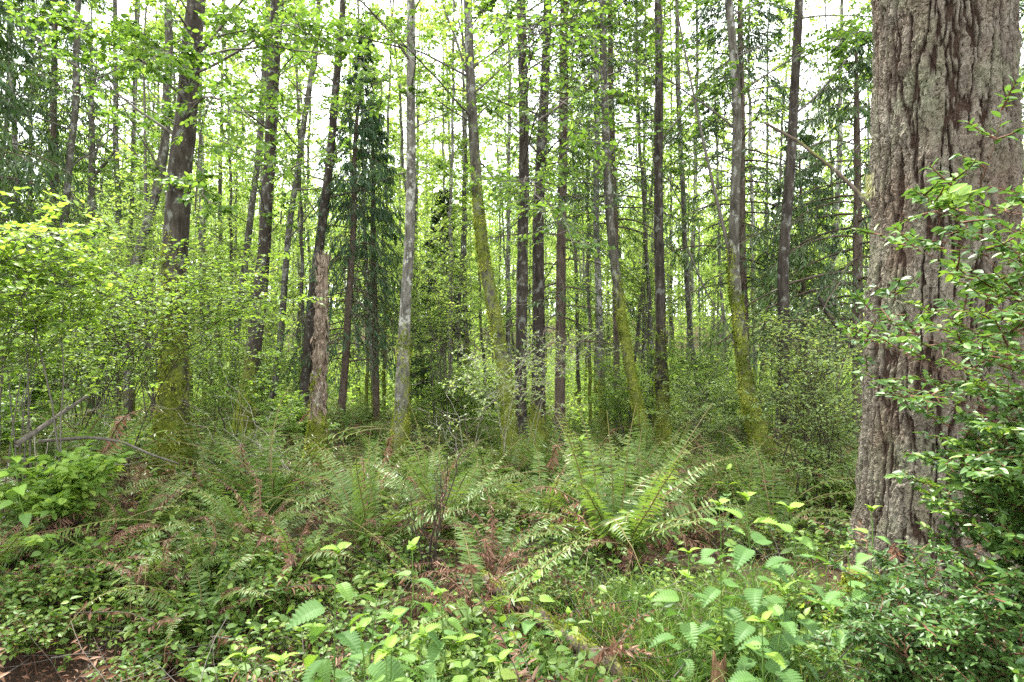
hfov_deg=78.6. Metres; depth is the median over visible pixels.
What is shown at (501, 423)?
sword fern
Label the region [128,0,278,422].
alder tree
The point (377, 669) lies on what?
nettle
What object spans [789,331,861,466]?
salmonberry bush
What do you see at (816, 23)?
alder tree
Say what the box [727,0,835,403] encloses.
alder tree
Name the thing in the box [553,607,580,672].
nettle
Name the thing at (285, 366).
undergrowth bush
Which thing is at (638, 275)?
sapling
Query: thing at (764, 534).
bramble
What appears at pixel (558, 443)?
sword fern
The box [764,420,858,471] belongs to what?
sword fern
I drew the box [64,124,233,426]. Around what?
sapling
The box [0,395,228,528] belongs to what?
sword fern
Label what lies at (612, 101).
hemlock tree
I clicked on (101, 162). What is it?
alder tree
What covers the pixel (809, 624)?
nettle
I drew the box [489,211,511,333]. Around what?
alder tree
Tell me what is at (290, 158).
alder tree
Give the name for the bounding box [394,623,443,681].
nettle
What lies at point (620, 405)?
undergrowth bush
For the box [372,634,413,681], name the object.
nettle
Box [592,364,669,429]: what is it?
undergrowth bush
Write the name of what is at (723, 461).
sword fern
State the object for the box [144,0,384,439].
alder tree
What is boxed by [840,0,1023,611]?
fir tree
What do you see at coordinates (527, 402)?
undergrowth bush
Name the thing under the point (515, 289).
alder tree
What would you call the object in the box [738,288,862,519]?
huckleberry bush
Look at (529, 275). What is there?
alder tree
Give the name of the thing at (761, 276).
sapling
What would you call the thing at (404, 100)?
alder tree
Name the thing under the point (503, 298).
alder tree
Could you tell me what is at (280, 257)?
alder tree
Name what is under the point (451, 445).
sword fern
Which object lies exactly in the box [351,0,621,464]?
alder tree
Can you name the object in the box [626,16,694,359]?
alder tree
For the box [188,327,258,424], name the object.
undergrowth bush
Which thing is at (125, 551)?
sword fern
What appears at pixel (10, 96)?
cedar tree
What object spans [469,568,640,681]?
fallen log
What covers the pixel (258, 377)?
undergrowth bush
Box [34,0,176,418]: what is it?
alder tree
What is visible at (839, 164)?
alder tree
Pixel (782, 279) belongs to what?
alder tree
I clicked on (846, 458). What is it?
sword fern
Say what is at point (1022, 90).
alder tree
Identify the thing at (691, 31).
alder tree
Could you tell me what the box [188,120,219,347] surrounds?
alder tree
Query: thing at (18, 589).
bramble
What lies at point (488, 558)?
sword fern
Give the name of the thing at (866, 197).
alder tree
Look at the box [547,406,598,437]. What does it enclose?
sword fern
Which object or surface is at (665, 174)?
alder tree
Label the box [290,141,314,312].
alder tree
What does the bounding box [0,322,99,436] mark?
huckleberry bush
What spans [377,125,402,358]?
alder tree
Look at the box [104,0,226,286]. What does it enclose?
alder tree
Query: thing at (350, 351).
sapling
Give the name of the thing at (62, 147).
alder tree
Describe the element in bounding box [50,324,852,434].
distant undergrowth
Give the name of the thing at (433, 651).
nettle
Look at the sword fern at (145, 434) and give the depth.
7.88 m
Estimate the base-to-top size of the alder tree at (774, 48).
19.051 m
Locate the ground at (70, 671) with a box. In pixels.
[0,291,1011,681]
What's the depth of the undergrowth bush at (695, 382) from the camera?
13.87 m
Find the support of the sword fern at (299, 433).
on the ground at (70, 671)
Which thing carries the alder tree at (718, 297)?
on the ground at (70, 671)
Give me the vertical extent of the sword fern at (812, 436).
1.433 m
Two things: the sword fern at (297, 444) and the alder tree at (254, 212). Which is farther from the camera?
the alder tree at (254, 212)
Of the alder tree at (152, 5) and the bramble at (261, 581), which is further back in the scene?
the alder tree at (152, 5)
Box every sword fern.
[0,383,183,479]
[0,389,131,475]
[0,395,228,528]
[0,407,164,468]
[0,408,111,468]
[0,416,187,552]
[0,418,97,469]
[0,420,76,467]
[0,437,148,538]
[0,443,164,567]
[0,477,226,607]
[11,381,112,435]
[35,466,215,542]
[42,401,202,472]
[44,520,246,609]
[57,379,207,454]
[62,497,290,663]
[97,493,297,585]
[109,390,227,432]
[126,382,392,537]
[126,462,363,581]
[138,397,219,435]
[138,404,278,477]
[151,495,373,608]
[156,433,286,509]
[179,432,364,503]
[182,406,292,464]
[183,420,342,502]
[191,434,328,479]
[192,394,230,422]
[197,398,302,450]
[197,400,274,427]
[198,404,267,432]
[200,402,257,434]
[242,397,348,450]
[246,438,315,465]
[247,409,350,443]
[247,423,432,521]
[250,423,506,584]
[262,400,309,435]
[287,397,355,423]
[292,445,417,511]
[326,390,390,451]
[327,388,393,427]
[327,395,381,432]
[327,398,388,421]
[332,511,625,661]
[333,425,449,469]
[338,424,517,539]
[347,413,410,442]
[351,394,552,565]
[360,424,496,505]
[367,438,482,487]
[376,439,528,497]
[380,396,440,429]
[409,427,523,477]
[413,407,482,452]
[413,408,467,437]
[416,414,566,511]
[424,476,589,636]
[451,430,646,539]
[455,424,501,453]
[456,419,571,482]
[458,412,497,440]
[466,420,501,446]
[467,409,529,444]
[471,414,551,437]
[474,399,619,484]
[492,388,756,586]
[494,416,632,495]
[494,451,636,525]
[524,416,614,465]
[541,413,661,475]
[544,420,722,510]
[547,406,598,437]
[548,411,621,450]
[548,430,605,460]
[557,421,727,478]
[561,402,712,464]
[570,421,634,451]
[572,449,726,558]
[576,415,750,502]
[577,426,639,460]
[590,420,655,446]
[591,409,652,431]
[593,419,653,451]
[604,439,689,468]
[609,419,625,439]
[624,457,758,524]
[652,420,728,451]
[655,429,781,487]
[655,466,757,553]
[659,434,804,509]
[660,448,854,528]
[667,431,856,512]
[671,409,717,432]
[672,410,738,439]
[675,421,719,440]
[680,439,855,537]
[685,430,800,474]
[685,449,744,476]
[687,406,783,465]
[687,448,737,491]
[703,424,745,442]
[711,447,852,519]
[713,414,778,438]
[720,461,834,541]
[735,416,778,437]
[738,419,852,481]
[750,447,856,508]
[752,434,858,514]
[755,419,857,484]
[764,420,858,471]
[768,426,836,451]
[775,418,846,445]
[782,432,855,477]
[792,457,855,528]
[795,413,852,434]
[796,446,857,511]
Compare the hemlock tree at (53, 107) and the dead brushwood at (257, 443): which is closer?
the dead brushwood at (257, 443)
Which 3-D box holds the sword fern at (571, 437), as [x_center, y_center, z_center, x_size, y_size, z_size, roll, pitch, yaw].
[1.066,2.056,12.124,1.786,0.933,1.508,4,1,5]
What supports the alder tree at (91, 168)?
on the ground at (70, 671)
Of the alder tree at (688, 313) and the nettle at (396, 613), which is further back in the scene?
the alder tree at (688, 313)
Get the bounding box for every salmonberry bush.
[0,384,61,476]
[252,390,339,444]
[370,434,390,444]
[642,372,749,467]
[656,298,751,451]
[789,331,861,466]
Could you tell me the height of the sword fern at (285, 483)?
1.592 m
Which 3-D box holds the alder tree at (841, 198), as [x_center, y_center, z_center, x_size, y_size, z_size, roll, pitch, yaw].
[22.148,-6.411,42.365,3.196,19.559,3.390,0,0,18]
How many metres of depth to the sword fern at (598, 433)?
12.19 m
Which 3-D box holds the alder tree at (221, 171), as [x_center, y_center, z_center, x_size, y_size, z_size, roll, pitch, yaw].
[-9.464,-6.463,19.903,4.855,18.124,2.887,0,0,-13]
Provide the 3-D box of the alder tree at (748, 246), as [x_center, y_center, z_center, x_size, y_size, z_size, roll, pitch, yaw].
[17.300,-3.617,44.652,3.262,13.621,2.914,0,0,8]
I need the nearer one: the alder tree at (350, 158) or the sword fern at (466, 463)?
the sword fern at (466, 463)
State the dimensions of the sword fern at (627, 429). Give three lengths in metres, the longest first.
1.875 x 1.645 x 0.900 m
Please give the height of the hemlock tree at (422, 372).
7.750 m
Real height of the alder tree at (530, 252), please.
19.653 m
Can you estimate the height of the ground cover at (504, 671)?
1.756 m
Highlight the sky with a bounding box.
[0,0,1023,315]
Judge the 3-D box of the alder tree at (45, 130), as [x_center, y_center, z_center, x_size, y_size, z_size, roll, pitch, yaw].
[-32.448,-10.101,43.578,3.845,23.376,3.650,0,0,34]
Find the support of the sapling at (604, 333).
on the ground at (70, 671)
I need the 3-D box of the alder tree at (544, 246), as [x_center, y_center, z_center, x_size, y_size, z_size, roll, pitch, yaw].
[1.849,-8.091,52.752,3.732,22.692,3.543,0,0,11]
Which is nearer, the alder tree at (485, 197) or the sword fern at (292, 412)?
the sword fern at (292, 412)
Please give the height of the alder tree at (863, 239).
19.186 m
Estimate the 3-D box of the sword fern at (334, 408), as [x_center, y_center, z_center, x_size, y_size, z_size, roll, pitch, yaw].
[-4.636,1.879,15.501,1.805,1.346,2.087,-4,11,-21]
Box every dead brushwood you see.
[1,381,141,478]
[136,356,303,496]
[412,379,510,468]
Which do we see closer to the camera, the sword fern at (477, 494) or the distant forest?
the sword fern at (477, 494)
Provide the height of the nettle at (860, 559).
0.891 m
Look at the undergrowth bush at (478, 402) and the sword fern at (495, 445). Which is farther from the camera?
the undergrowth bush at (478, 402)
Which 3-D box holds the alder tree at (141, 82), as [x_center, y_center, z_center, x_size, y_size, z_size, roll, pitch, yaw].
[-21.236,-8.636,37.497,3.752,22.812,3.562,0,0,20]
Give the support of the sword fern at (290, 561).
on the ground at (70, 671)
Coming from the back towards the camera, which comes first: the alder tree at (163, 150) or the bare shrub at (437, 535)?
the alder tree at (163, 150)
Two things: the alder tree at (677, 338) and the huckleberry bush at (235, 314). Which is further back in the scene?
the alder tree at (677, 338)
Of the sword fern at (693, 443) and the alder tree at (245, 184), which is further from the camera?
the alder tree at (245, 184)
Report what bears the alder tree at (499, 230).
on the ground at (70, 671)
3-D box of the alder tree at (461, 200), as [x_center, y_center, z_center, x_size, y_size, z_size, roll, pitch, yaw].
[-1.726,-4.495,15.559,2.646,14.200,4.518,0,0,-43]
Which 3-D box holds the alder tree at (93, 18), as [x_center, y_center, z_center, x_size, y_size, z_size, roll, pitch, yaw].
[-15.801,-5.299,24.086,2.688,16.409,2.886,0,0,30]
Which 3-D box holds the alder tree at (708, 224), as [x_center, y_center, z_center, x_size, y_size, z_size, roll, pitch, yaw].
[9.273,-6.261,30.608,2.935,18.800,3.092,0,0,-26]
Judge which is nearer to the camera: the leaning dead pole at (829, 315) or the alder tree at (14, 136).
the leaning dead pole at (829, 315)
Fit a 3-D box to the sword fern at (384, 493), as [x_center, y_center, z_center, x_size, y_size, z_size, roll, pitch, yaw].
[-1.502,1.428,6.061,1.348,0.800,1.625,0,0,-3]
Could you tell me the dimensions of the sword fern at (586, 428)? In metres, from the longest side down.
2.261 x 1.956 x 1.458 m
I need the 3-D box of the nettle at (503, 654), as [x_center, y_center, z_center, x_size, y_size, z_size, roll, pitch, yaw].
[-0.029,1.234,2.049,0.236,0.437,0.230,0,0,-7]
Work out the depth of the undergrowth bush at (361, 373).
36.36 m
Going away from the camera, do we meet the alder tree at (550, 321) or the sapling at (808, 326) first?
the sapling at (808, 326)
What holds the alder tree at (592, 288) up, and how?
on the ground at (70, 671)
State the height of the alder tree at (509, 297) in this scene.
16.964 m
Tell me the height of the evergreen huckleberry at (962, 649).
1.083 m
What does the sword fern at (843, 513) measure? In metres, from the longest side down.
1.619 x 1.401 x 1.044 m
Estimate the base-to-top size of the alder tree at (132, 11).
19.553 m
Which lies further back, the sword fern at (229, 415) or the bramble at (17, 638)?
the sword fern at (229, 415)
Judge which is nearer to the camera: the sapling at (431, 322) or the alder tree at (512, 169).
the sapling at (431, 322)
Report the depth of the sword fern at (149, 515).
4.70 m
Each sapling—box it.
[0,205,71,379]
[19,186,164,428]
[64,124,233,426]
[204,212,310,417]
[242,287,296,394]
[333,315,365,396]
[356,219,438,391]
[364,304,398,396]
[377,189,496,444]
[399,258,478,409]
[570,277,638,408]
[591,197,719,427]
[604,269,674,373]
[719,196,852,447]
[754,214,863,438]
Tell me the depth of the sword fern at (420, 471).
5.80 m
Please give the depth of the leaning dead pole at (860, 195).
8.01 m
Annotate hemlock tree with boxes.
[0,0,156,409]
[409,188,488,419]
[455,0,654,457]
[516,0,701,434]
[633,0,846,450]
[693,28,873,454]
[718,132,863,441]
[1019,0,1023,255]
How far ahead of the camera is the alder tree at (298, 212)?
19.88 m
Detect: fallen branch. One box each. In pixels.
[14,395,88,446]
[38,436,178,464]
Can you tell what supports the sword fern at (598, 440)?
on the ground at (70, 671)
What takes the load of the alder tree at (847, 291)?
on the ground at (70, 671)
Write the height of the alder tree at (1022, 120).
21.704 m
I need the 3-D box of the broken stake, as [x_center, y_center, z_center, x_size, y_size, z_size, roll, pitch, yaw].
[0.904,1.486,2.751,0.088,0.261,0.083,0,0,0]
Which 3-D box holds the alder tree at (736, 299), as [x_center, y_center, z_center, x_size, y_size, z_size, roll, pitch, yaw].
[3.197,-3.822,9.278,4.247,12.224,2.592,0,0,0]
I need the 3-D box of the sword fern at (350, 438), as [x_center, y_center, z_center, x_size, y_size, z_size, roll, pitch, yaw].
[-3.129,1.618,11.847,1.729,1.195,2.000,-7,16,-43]
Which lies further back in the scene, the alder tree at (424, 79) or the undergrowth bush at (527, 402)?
the alder tree at (424, 79)
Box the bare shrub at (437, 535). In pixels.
[380,388,506,577]
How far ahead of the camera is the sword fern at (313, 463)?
7.13 m
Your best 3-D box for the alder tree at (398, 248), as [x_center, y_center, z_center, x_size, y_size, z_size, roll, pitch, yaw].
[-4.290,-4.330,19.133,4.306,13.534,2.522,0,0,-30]
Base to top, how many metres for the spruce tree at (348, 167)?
9.333 m
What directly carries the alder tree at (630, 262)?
on the ground at (70, 671)
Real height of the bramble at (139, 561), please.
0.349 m
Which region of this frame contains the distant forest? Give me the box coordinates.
[5,114,1023,366]
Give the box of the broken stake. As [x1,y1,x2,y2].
[710,650,726,681]
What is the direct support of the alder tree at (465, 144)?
on the ground at (70, 671)
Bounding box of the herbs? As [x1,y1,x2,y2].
[0,406,1021,681]
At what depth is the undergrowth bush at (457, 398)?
13.61 m
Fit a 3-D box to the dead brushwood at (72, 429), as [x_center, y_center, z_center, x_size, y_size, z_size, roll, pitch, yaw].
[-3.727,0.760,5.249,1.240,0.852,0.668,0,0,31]
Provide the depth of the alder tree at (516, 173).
35.32 m
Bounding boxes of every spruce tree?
[279,22,427,427]
[329,97,434,428]
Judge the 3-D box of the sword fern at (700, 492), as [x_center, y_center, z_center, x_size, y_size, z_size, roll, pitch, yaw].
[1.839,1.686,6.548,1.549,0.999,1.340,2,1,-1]
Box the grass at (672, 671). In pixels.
[164,440,896,681]
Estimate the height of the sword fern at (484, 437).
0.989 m
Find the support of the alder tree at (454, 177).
on the ground at (70, 671)
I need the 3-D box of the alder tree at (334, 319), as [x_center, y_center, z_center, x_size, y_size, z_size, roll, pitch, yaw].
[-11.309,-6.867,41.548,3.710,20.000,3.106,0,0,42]
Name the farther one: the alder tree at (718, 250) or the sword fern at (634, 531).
the alder tree at (718, 250)
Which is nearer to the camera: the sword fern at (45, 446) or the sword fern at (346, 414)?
the sword fern at (45, 446)
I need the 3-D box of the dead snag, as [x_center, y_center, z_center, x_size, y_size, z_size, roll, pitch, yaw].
[-2.649,0.352,8.539,0.510,3.211,0.502,0,0,0]
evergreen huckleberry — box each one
[807,526,1023,681]
[835,75,1023,436]
[884,376,1023,645]
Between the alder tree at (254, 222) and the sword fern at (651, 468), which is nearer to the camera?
the sword fern at (651, 468)
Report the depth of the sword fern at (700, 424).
16.11 m
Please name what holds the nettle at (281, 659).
on the ground at (70, 671)
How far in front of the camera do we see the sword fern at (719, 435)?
14.63 m
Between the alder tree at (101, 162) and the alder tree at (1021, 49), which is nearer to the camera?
the alder tree at (1021, 49)
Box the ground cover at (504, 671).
[0,393,872,681]
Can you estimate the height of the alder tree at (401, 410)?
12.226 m
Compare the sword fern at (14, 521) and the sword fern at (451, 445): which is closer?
the sword fern at (14, 521)
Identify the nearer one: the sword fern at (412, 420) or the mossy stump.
the mossy stump
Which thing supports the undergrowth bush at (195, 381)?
on the ground at (70, 671)
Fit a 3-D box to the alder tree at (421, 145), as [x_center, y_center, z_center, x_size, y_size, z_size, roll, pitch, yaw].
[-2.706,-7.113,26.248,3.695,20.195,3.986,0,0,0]
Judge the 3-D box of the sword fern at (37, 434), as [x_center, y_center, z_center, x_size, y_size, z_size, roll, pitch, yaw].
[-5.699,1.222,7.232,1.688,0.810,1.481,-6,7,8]
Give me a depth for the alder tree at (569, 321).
38.39 m
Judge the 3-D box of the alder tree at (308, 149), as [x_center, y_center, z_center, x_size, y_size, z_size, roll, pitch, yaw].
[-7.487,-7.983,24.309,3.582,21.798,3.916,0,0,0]
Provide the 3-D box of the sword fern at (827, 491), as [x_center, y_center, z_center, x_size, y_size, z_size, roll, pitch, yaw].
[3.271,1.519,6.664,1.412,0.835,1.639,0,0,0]
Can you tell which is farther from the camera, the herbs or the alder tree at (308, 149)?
the alder tree at (308, 149)
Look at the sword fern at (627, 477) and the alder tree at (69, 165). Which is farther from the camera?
the alder tree at (69, 165)
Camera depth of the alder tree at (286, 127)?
36.59 m
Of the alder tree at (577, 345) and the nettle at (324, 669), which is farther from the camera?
the alder tree at (577, 345)
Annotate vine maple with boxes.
[0,186,139,529]
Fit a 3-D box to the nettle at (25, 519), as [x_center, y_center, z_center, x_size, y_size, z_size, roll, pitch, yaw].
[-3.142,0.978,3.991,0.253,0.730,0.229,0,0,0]
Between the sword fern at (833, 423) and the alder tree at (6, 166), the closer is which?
the sword fern at (833, 423)
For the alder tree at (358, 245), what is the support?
on the ground at (70, 671)
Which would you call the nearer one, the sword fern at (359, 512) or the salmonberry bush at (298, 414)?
the sword fern at (359, 512)
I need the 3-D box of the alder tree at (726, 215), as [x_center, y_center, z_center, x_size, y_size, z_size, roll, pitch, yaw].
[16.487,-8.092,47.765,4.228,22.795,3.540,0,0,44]
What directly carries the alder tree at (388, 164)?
on the ground at (70, 671)
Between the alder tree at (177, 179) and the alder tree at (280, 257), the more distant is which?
the alder tree at (280, 257)
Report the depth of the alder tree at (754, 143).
40.34 m
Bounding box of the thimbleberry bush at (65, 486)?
[0,431,134,574]
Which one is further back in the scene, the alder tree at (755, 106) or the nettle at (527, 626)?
the alder tree at (755, 106)
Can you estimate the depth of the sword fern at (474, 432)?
15.47 m
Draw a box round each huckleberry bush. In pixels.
[0,228,339,478]
[0,306,135,449]
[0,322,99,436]
[148,289,298,452]
[424,316,620,469]
[734,305,863,480]
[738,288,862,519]
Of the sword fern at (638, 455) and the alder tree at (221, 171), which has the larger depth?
the alder tree at (221, 171)
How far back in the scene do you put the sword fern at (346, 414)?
13.55 m
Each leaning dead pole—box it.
[764,122,870,210]
[814,290,861,366]
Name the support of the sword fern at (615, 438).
on the ground at (70, 671)
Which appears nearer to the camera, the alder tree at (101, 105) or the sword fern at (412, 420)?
the sword fern at (412, 420)
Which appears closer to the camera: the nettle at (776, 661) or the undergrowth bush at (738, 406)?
the nettle at (776, 661)
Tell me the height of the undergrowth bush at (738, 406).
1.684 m
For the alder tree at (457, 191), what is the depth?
18.87 m
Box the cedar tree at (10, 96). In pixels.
[0,0,113,422]
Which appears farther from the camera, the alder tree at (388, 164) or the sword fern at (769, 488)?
the alder tree at (388, 164)
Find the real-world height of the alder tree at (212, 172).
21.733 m
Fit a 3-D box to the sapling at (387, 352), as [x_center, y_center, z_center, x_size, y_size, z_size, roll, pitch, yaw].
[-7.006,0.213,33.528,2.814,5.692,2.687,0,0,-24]
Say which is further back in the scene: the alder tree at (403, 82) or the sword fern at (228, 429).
the alder tree at (403, 82)
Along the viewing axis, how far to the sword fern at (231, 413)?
13.58 m
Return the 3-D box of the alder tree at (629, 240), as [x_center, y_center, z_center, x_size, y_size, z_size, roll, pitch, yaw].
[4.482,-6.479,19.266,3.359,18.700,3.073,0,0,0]
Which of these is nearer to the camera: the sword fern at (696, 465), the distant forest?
the sword fern at (696, 465)
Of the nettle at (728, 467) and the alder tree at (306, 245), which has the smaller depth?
the nettle at (728, 467)
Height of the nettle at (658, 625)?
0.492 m
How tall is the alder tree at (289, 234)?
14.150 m
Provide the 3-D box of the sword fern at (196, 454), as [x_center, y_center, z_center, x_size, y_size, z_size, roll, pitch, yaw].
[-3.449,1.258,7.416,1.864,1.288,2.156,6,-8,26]
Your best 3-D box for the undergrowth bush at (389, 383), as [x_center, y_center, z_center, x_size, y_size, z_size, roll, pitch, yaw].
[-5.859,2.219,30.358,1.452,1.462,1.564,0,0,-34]
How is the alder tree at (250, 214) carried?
on the ground at (70, 671)
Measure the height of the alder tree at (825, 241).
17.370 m
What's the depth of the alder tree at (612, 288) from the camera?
59.11 m
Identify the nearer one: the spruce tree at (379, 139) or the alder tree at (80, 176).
the spruce tree at (379, 139)
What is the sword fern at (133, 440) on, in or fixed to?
on the ground at (70, 671)
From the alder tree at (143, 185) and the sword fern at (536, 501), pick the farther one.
the alder tree at (143, 185)
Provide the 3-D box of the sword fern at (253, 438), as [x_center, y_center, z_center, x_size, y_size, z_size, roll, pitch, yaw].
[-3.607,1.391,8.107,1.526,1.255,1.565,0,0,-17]
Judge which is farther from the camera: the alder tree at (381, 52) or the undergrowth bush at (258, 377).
the alder tree at (381, 52)
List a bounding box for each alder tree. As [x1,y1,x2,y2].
[0,0,79,259]
[0,0,107,379]
[0,0,177,417]
[0,0,387,476]
[0,30,38,359]
[2,59,74,335]
[3,0,87,339]
[15,0,266,429]
[18,0,108,415]
[21,39,100,398]
[25,42,67,319]
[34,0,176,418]
[35,4,122,384]
[55,4,149,427]
[58,3,136,252]
[60,95,84,256]
[66,134,97,316]
[71,0,204,418]
[72,80,129,408]
[78,0,194,399]
[79,76,131,322]
[83,101,126,326]
[95,2,195,406]
[96,7,149,307]
[97,1,205,411]
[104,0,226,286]
[111,11,219,411]
[124,100,158,320]
[125,18,194,344]
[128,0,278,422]
[135,90,167,348]
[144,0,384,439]
[148,0,290,408]
[148,7,240,405]
[149,128,215,353]
[161,4,237,397]
[175,0,289,412]
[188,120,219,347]
[189,124,227,302]
[190,2,337,415]
[194,131,228,349]
[210,61,258,398]
[212,74,258,320]
[214,103,279,342]
[218,130,251,389]
[220,0,363,350]
[220,0,449,418]
[223,0,296,317]
[224,14,280,362]
[228,0,370,418]
[233,83,293,333]
[238,2,306,351]
[243,159,258,331]
[253,0,334,374]
[258,0,365,399]
[263,1,337,280]
[267,204,289,323]
[272,85,313,384]
[273,0,481,469]
[279,128,311,336]
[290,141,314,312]
[294,0,391,402]
[303,0,435,414]
[314,95,357,327]
[318,0,406,417]
[321,173,346,376]
[324,21,395,402]
[328,0,431,415]
[336,161,371,331]
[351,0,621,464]
[351,1,404,392]
[353,3,461,412]
[358,1,438,412]
[375,22,428,335]
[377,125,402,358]
[382,0,511,438]
[385,48,428,312]
[388,0,469,409]
[394,89,458,405]
[395,0,661,453]
[395,72,441,371]
[402,0,532,422]
[405,0,531,433]
[411,0,510,419]
[417,142,439,353]
[418,173,428,355]
[419,0,487,365]
[426,0,682,459]
[429,120,459,348]
[431,4,516,383]
[446,43,501,347]
[452,0,557,365]
[457,196,485,370]
[467,116,505,378]
[468,0,535,405]
[470,83,531,366]
[477,201,502,367]
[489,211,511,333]
[490,100,532,372]
[496,3,552,306]
[501,73,553,381]
[508,0,690,456]
[510,112,555,376]
[510,201,532,342]
[514,0,711,439]
[518,132,556,344]
[529,120,571,375]
[530,1,639,415]
[537,0,634,427]
[544,29,634,403]
[545,72,574,331]
[545,100,611,389]
[553,2,652,426]
[566,38,624,403]
[567,70,620,321]
[570,13,652,309]
[573,89,627,354]
[575,5,712,432]
[582,0,871,472]
[601,87,642,357]
[601,213,612,330]
[602,2,706,409]
[605,52,688,378]
[608,0,712,419]
[608,0,751,456]
[613,0,766,439]
[616,41,672,374]
[620,222,637,348]
[623,0,697,353]
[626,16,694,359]
[635,0,760,403]
[635,50,684,322]
[641,0,713,409]
[664,140,707,345]
[665,235,683,364]
[668,138,705,369]
[669,0,864,391]
[677,38,726,350]
[679,31,755,361]
[684,0,758,419]
[695,0,872,461]
[695,83,729,352]
[696,75,748,368]
[709,89,731,354]
[714,2,817,410]
[716,59,765,320]
[718,129,761,370]
[725,81,769,347]
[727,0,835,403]
[729,194,763,347]
[745,161,771,347]
[762,118,796,363]
[769,0,870,384]
[770,82,810,379]
[778,0,871,422]
[790,89,845,355]
[792,153,849,351]
[816,109,864,340]
[817,91,852,380]
[826,0,873,319]
[840,51,870,288]
[846,179,867,333]
[1019,35,1023,256]
[1020,10,1023,256]
[1020,63,1023,209]
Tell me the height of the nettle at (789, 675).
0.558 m
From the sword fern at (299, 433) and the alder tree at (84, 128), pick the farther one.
the alder tree at (84, 128)
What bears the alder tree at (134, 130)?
on the ground at (70, 671)
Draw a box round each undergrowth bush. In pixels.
[11,363,88,409]
[153,353,208,395]
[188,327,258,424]
[222,340,299,423]
[258,323,340,404]
[348,363,365,389]
[380,376,394,392]
[409,363,483,448]
[424,357,499,431]
[467,380,498,422]
[497,376,554,416]
[554,363,583,392]
[577,344,681,452]
[580,375,631,440]
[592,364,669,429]
[643,312,759,457]
[655,338,732,444]
[669,351,737,423]
[707,375,775,442]
[709,357,770,411]
[792,372,851,439]
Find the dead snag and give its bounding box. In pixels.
[300,250,333,473]
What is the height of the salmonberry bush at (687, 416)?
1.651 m
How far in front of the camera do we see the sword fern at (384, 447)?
9.79 m
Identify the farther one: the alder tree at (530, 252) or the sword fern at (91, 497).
the alder tree at (530, 252)
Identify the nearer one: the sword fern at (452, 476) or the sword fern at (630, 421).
the sword fern at (452, 476)
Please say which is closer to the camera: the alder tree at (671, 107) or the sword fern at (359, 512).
the sword fern at (359, 512)
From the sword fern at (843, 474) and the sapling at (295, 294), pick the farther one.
the sapling at (295, 294)
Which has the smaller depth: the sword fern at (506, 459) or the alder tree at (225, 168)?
the sword fern at (506, 459)
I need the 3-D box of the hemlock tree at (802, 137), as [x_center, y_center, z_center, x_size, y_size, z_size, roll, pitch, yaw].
[6.104,-0.944,13.025,2.983,6.887,3.192,0,0,-27]
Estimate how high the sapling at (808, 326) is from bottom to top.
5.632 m
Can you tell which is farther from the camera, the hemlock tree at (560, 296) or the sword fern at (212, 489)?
the hemlock tree at (560, 296)
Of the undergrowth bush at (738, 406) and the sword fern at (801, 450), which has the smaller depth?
the sword fern at (801, 450)
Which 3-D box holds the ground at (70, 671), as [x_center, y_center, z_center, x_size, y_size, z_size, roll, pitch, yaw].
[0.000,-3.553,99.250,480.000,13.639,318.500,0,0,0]
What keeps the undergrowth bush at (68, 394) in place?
on the ground at (70, 671)
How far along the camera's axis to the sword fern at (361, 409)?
15.54 m
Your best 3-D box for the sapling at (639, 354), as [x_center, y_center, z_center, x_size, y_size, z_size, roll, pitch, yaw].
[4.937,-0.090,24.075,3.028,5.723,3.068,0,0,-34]
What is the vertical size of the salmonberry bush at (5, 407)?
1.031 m
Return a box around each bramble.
[0,554,77,618]
[0,605,84,679]
[21,557,120,614]
[85,531,187,590]
[87,622,198,681]
[129,572,217,644]
[237,555,310,625]
[529,558,609,619]
[723,516,787,557]
[762,572,855,630]
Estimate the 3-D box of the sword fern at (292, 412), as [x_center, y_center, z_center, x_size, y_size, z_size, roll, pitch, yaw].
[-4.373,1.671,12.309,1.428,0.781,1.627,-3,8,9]
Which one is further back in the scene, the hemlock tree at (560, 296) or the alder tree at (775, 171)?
the alder tree at (775, 171)
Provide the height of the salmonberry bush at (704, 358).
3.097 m
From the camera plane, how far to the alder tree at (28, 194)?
20.47 m
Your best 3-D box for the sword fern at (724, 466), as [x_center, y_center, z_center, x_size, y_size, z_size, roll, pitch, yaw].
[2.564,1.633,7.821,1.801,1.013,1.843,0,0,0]
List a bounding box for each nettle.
[0,437,45,544]
[224,646,264,681]
[265,651,298,681]
[285,542,371,681]
[299,622,355,681]
[335,583,404,681]
[341,617,390,681]
[367,607,424,681]
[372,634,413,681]
[382,536,444,679]
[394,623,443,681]
[419,587,468,681]
[441,633,478,681]
[487,648,511,681]
[503,569,558,669]
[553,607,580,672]
[558,435,594,494]
[641,591,671,644]
[649,547,719,681]
[690,498,750,642]
[708,464,746,554]
[717,491,793,677]
[728,610,789,681]
[738,581,809,681]
[755,501,833,680]
[813,540,881,661]
[847,504,890,607]
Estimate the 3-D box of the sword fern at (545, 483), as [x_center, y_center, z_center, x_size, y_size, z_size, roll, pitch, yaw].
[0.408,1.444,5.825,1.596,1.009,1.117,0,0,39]
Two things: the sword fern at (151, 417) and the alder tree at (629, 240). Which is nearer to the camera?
the sword fern at (151, 417)
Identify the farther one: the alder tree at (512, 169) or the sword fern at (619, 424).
the alder tree at (512, 169)
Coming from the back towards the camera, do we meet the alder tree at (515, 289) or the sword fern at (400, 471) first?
the alder tree at (515, 289)
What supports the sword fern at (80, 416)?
on the ground at (70, 671)

